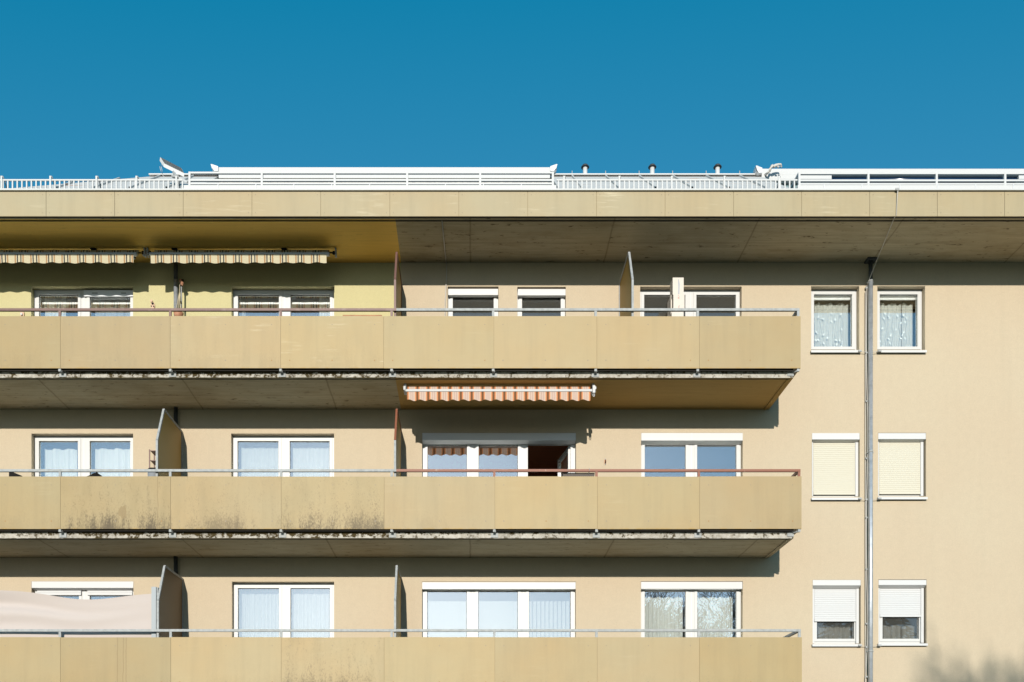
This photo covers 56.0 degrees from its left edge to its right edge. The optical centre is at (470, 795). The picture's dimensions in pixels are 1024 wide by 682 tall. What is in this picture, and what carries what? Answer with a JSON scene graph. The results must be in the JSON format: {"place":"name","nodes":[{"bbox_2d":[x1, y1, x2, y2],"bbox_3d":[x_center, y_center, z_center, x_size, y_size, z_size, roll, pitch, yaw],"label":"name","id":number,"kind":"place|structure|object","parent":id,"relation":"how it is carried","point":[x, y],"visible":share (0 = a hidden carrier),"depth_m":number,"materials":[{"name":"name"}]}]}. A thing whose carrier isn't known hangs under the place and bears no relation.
{"place":"outdoors","nodes":[
{"label":"outdoors","id":0,"kind":"place"},
{"bbox_2d":[9,472,22,476],"bbox_3d":[-7.931,-5.168,17.115,0.389,1.079,0.470,0,0,0],"label":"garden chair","id":1,"kind":"object","parent":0,"point":[12,474],"visible":0.06,"depth_m":16.88,"materials":[{"name":"black plastic"}]},
{"bbox_2d":[0,0,1023,187],"label":"sky","id":2,"kind":"structure","parent":0,"point":[104,89],"materials":[{"name":"blue"}]},
{"bbox_3d":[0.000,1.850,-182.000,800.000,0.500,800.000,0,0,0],"label":"ground","id":3,"kind":"structure","parent":0,"visible":0},
{"bbox_2d":[0,164,1023,681],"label":"apartment building","id":4,"kind":"structure","parent":3,"relation":"on","point":[948,438],"depth_m":18.00,"materials":[{"name":"beige paint"}]},
{"bbox_2d":[0,248,146,262],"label":"awning","id":5,"kind":"object","parent":4,"relation":"attached to","point":[93,255],"visible":1,"depth_m":17.32,"materials":[{"name":"grey fabric"}]},
{"bbox_2d":[0,587,158,636],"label":"side blind","id":6,"kind":"object","parent":4,"relation":"attached to","point":[23,610],"visible":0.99,"depth_m":16.65,"materials":[{"name":"beige fabric"}]},
{"bbox_2d":[32,581,132,598],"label":"window","id":7,"kind":"structure","parent":4,"relation":"in","point":[84,589],"depth_m":18.02,"materials":[{"name":"grey plastic"}]},
{"bbox_2d":[34,290,132,315],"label":"window","id":8,"kind":"structure","parent":4,"relation":"in","point":[53,298],"depth_m":18.13,"materials":[{"name":"white plastic"}]},
{"bbox_2d":[35,436,132,476],"bbox_3d":[-7.281,-5.719,18.241,1.900,2.106,0.250,0,0,0],"label":"window","id":9,"kind":"structure","parent":4,"relation":"in","point":[117,458],"depth_m":18.33,"materials":[{"name":"white plastic"}]},
{"bbox_2d":[0,176,182,187],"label":"roof railing","id":10,"kind":"object","parent":4,"relation":"on","point":[96,180],"visible":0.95,"depth_m":16.59,"materials":[{"name":"white metal"}]},
{"bbox_2d":[148,467,155,475],"bbox_3d":[-5.588,-5.186,16.900,0.200,1.121,0.200,0,0,0],"label":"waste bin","id":11,"kind":"object","parent":4,"relation":"on","point":[151,473],"visible":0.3,"depth_m":16.81,"materials":[{"name":"grey plastic"}]},
{"bbox_2d":[149,449,155,467],"bbox_3d":[-5.633,-5.439,17.510,0.378,1.629,0.278,0,0,0],"label":"plant shelf","id":12,"kind":"object","parent":4,"relation":"on","point":[154,460],"visible":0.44,"depth_m":17.42,"materials":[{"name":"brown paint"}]},
{"bbox_2d":[156,409,182,475],"bbox_3d":[-5.416,-5.719,17.274,0.036,2.189,1.428,0,0,0],"label":"privacy screen","id":13,"kind":"object","parent":4,"relation":"on","point":[169,445],"visible":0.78,"depth_m":17.19,"materials":[{"name":"brown"}]},
{"bbox_2d":[157,565,182,636],"bbox_3d":[-5.400,-2.952,17.274,0.036,2.204,1.428,0,0,0],"label":"privacy screen","id":14,"kind":"object","parent":4,"relation":"on","point":[170,604],"visible":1,"depth_m":17.20,"materials":[{"name":"brown concrete"}]},
{"bbox_2d":[174,262,177,573],"bbox_3d":[-5.500,-4.212,17.900,0.076,11.519,0.076,0,0,0],"label":"downpipe","id":15,"kind":"object","parent":4,"relation":"attached to","point":[175,408],"visible":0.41,"depth_m":17.87,"materials":[{"name":"metal"}]},
{"bbox_2d":[173,279,183,315],"bbox_3d":[-5.388,-9.219,17.807,0.180,0.873,0.394,0,0,0],"label":"hanging planter","id":16,"kind":"object","parent":4,"relation":"hanging from","point":[181,281],"visible":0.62,"depth_m":17.70,"materials":[{"name":"ceramic"}]},
{"bbox_2d":[180,283,181,307],"bbox_3d":[-5.371,-9.155,17.793,0.046,0.659,0.052,0,0,0],"label":"crank rod","id":17,"kind":"object","parent":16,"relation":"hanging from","point":[180,295],"visible":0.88,"depth_m":17.79,"materials":[{"name":"metal"}]},
{"bbox_2d":[144,248,336,263],"bbox_3d":[-4.168,-9.775,17.596,3.474,0.373,0.560,0,0,0],"label":"awning","id":18,"kind":"object","parent":4,"relation":"attached to","point":[282,255],"visible":1,"depth_m":17.32,"materials":[{"name":"grey fabric"}]},
{"bbox_2d":[233,290,333,315],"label":"window","id":19,"kind":"structure","parent":4,"relation":"in","point":[326,297],"depth_m":18.13,"materials":[{"name":"white plastic"}]},
{"bbox_2d":[233,436,333,476],"bbox_3d":[-3.529,-5.719,18.236,1.924,2.106,0.240,0,0,0],"label":"window","id":20,"kind":"structure","parent":4,"relation":"in","point":[251,457],"depth_m":18.33,"materials":[{"name":"white plastic"}]},
{"bbox_2d":[234,583,333,636],"bbox_3d":[-3.522,-2.945,18.248,1.910,2.106,0.264,0,0,0],"label":"window","id":21,"kind":"structure","parent":4,"relation":"in","point":[259,611],"depth_m":18.33,"materials":[{"name":"grey plastic"}]},
{"bbox_2d":[343,315,381,315],"bbox_3d":[-1.970,-8.074,17.685,0.708,1.245,0.570,0,0,0],"label":"cabinet","id":22,"kind":"object","parent":4,"relation":"on","point":[362,315],"visible":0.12,"depth_m":17.40,"materials":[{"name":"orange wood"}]},
{"bbox_2d":[188,172,553,184],"bbox_3d":[-1.733,-10.637,16.700,6.345,0.373,0.044,0,0,0],"label":"terrace railing","id":23,"kind":"object","parent":4,"relation":"on","point":[335,181],"visible":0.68,"depth_m":16.68,"materials":[{"name":"white metal"}]},
{"bbox_2d":[160,157,187,183],"bbox_3d":[-5.203,-10.967,16.895,0.640,0.636,0.243,0,0,14],"label":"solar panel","id":24,"kind":"object","parent":23,"relation":"attached to","point":[174,168],"visible":0.81,"depth_m":16.88,"materials":[{"name":"grey paint"}]},
{"bbox_2d":[394,565,401,636],"bbox_3d":[-1.310,-2.952,17.274,0.036,2.204,1.428,0,0,0],"label":"privacy screen","id":25,"kind":"object","parent":4,"relation":"on","point":[398,604],"visible":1,"depth_m":17.04,"materials":[{"name":"brown"}]},
{"bbox_2d":[394,409,401,476],"bbox_3d":[-1.310,-5.719,17.274,0.036,2.189,1.428,0,0,0],"label":"privacy screen","id":26,"kind":"object","parent":4,"relation":"on","point":[398,447],"visible":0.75,"depth_m":17.04,"materials":[{"name":"brown"}]},
{"bbox_2d":[394,252,401,315],"bbox_3d":[-1.310,-8.490,17.274,0.036,2.177,1.428,0,0,0],"label":"privacy screen","id":27,"kind":"object","parent":4,"relation":"on","point":[397,290],"visible":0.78,"depth_m":17.04,"materials":[{"name":"brown concrete"}]},
{"bbox_2d":[0,308,800,376],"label":"balcony railing","id":28,"kind":"object","parent":4,"relation":"attached to","point":[391,342],"visible":1,"depth_m":16.50,"materials":[{"name":"brown concrete"}]},
{"bbox_2d":[0,469,801,537],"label":"balcony railing","id":29,"kind":"object","parent":4,"relation":"attached to","point":[170,502],"visible":0.99,"depth_m":16.50,"materials":[{"name":"brown concrete"}]},
{"bbox_2d":[562,468,594,475],"bbox_3d":[1.857,-5.495,16.639,0.554,0.251,0.282,0,0,0],"label":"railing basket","id":30,"kind":"object","parent":29,"relation":"hanging from","point":[578,474],"visible":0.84,"depth_m":16.58,"materials":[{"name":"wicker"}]},
{"bbox_2d":[0,629,801,681],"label":"balcony railing","id":31,"kind":"object","parent":4,"relation":"attached to","point":[391,658],"visible":1,"depth_m":16.50,"materials":[{"name":"brown concrete"}]},
{"bbox_2d":[448,289,497,315],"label":"window","id":32,"kind":"structure","parent":4,"relation":"in","point":[452,293],"depth_m":18.03,"materials":[{"name":"white plastic"}]},
{"bbox_2d":[422,433,575,476],"bbox_3d":[0.524,-5.726,18.486,2.880,2.120,0.998,0,0,0],"label":"window","id":33,"kind":"structure","parent":4,"relation":"in","point":[472,441],"depth_m":18.05,"materials":[{"name":"white plastic"}]},
{"bbox_2d":[422,582,575,636],"bbox_3d":[0.522,-2.945,18.163,2.876,2.106,0.318,0,0,0],"label":"window","id":34,"kind":"structure","parent":4,"relation":"in","point":[472,613],"depth_m":18.29,"materials":[{"name":"grey plastic"}]},
{"bbox_2d":[404,384,595,400],"bbox_3d":[0.504,-7.056,16.890,3.366,0.330,0.250,0,0,0],"label":"awning","id":35,"kind":"object","parent":4,"relation":"attached to","point":[500,393],"visible":1,"depth_m":16.79,"materials":[{"name":"orange fabric"}]},
{"bbox_2d":[517,289,565,315],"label":"window","id":36,"kind":"structure","parent":4,"relation":"in","point":[521,293],"depth_m":18.04,"materials":[{"name":"grey plastic"}]},
{"bbox_2d":[581,163,588,172],"bbox_3d":[2.208,-12.008,18.600,0.158,0.405,0.158,0,0,0],"label":"roof vent","id":37,"kind":"object","parent":4,"relation":"on","point":[585,167],"visible":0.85,"depth_m":18.56,"materials":[{"name":"white metal"}]},
{"bbox_2d":[619,252,633,315],"bbox_3d":[2.785,-8.490,17.274,0.036,2.177,1.428,0,0,0],"label":"privacy screen","id":38,"kind":"object","parent":4,"relation":"on","point":[626,290],"visible":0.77,"depth_m":17.07,"materials":[{"name":"brown concrete"}]},
{"bbox_2d":[648,163,655,172],"bbox_3d":[3.507,-12.008,18.600,0.158,0.405,0.158,0,0,0],"label":"roof vent","id":39,"kind":"object","parent":4,"relation":"on","point":[651,167],"visible":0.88,"depth_m":18.56,"materials":[{"name":"silver metal"}]},
{"bbox_2d":[667,296,671,315],"bbox_3d":[3.680,-8.277,17.729,0.053,1.748,0.302,0,0,0],"label":"cardboard box","id":40,"kind":"object","parent":4,"relation":"on","point":[669,304],"visible":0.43,"depth_m":17.69,"materials":[{"name":"white cardboard"}]},
{"bbox_2d":[557,176,796,187],"bbox_3d":[3.556,-10.543,16.661,4.156,0.288,0.177,0,0,0],"label":"snow guard","id":41,"kind":"object","parent":4,"relation":"on","point":[619,179],"visible":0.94,"depth_m":16.59,"materials":[{"name":"grey paint"}]},
{"bbox_2d":[670,312,683,315],"bbox_3d":[3.746,-8.084,17.549,0.215,1.362,0.242,0,0,0],"label":"cardboard box","id":42,"kind":"object","parent":4,"relation":"on","point":[677,313],"visible":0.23,"depth_m":17.43,"materials":[{"name":"white cardboard"}]},
{"bbox_2d":[672,294,684,307],"bbox_3d":[3.773,-8.929,17.559,0.202,0.316,0.242,0,0,0],"label":"cardboard box","id":43,"kind":"object","parent":42,"relation":"on","point":[678,300],"visible":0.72,"depth_m":17.44,"materials":[{"name":"white cardboard"}]},
{"bbox_2d":[670,278,683,297],"bbox_3d":[3.761,-9.244,17.569,0.198,0.310,0.243,0,0,0],"label":"cardboard box","id":44,"kind":"object","parent":43,"relation":"on","point":[676,285],"visible":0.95,"depth_m":17.45,"materials":[{"name":"grey cardboard"}]},
{"bbox_2d":[640,290,739,315],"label":"window","id":45,"kind":"structure","parent":4,"relation":"in","point":[690,295],"depth_m":18.13,"materials":[{"name":"grey plastic"}]},
{"bbox_2d":[641,582,741,636],"bbox_3d":[4.135,-2.948,18.192,1.904,2.113,0.376,0,0,0],"label":"window","id":46,"kind":"structure","parent":4,"relation":"in","point":[659,612],"depth_m":18.32,"materials":[{"name":"grey plastic"}]},
{"bbox_2d":[641,433,742,476],"bbox_3d":[4.137,-5.726,18.093,1.900,2.120,0.213,0,0,0],"label":"window","id":47,"kind":"structure","parent":4,"relation":"in","point":[690,441],"depth_m":18.05,"materials":[{"name":"grey plastic"}]},
{"bbox_2d":[713,163,721,172],"bbox_3d":[4.770,-12.008,18.600,0.158,0.405,0.158,0,0,0],"label":"roof vent","id":48,"kind":"object","parent":4,"relation":"on","point":[717,167],"visible":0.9,"depth_m":18.57,"materials":[{"name":"silver metal"}]},
{"bbox_2d":[764,163,781,175],"bbox_3d":[5.686,-11.827,18.160,0.346,0.167,0.167,0,0,36],"label":"floodlight","id":49,"kind":"object","parent":4,"relation":"attached to","point":[777,165],"visible":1,"depth_m":18.11,"materials":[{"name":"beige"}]},
{"bbox_2d":[810,290,860,352],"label":"window","id":50,"kind":"structure","parent":4,"relation":"in","point":[829,322],"depth_m":18.32,"materials":[{"name":"grey plastic"}]},
{"bbox_2d":[811,433,859,499],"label":"window","id":51,"kind":"structure","parent":4,"relation":"in","point":[834,455],"depth_m":18.09,"materials":[{"name":"grey plastic"}]},
{"bbox_2d":[811,580,860,645],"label":"window","id":52,"kind":"structure","parent":4,"relation":"in","point":[833,600],"depth_m":18.09,"materials":[{"name":"grey plastic"}]},
{"bbox_2d":[864,257,876,681],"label":"downpipe","id":53,"kind":"object","parent":4,"relation":"attached to","point":[870,261],"visible":1,"depth_m":17.87,"materials":[{"name":"metal"}]},
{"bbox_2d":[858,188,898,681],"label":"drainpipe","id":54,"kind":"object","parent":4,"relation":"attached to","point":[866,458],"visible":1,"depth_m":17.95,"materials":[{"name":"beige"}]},
{"bbox_2d":[876,290,926,352],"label":"window","id":55,"kind":"structure","parent":4,"relation":"in","point":[889,322],"depth_m":18.32,"materials":[{"name":"grey plastic"}]},
{"bbox_2d":[877,433,927,498],"bbox_3d":[8.060,-6.155,18.070,0.929,1.261,0.260,0,0,0],"label":"window","id":56,"kind":"structure","parent":4,"relation":"in","point":[900,455],"depth_m":18.09,"materials":[{"name":"grey plastic"}]},
{"bbox_2d":[877,580,927,645],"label":"window","id":57,"kind":"structure","parent":4,"relation":"in","point":[896,598],"depth_m":18.09,"materials":[{"name":"grey plastic"}]},
{"bbox_2d":[790,172,1023,187],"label":"terrace railing","id":58,"kind":"object","parent":4,"relation":"on","point":[936,180],"visible":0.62,"depth_m":16.68,"materials":[{"name":"white metal"}]}
]}

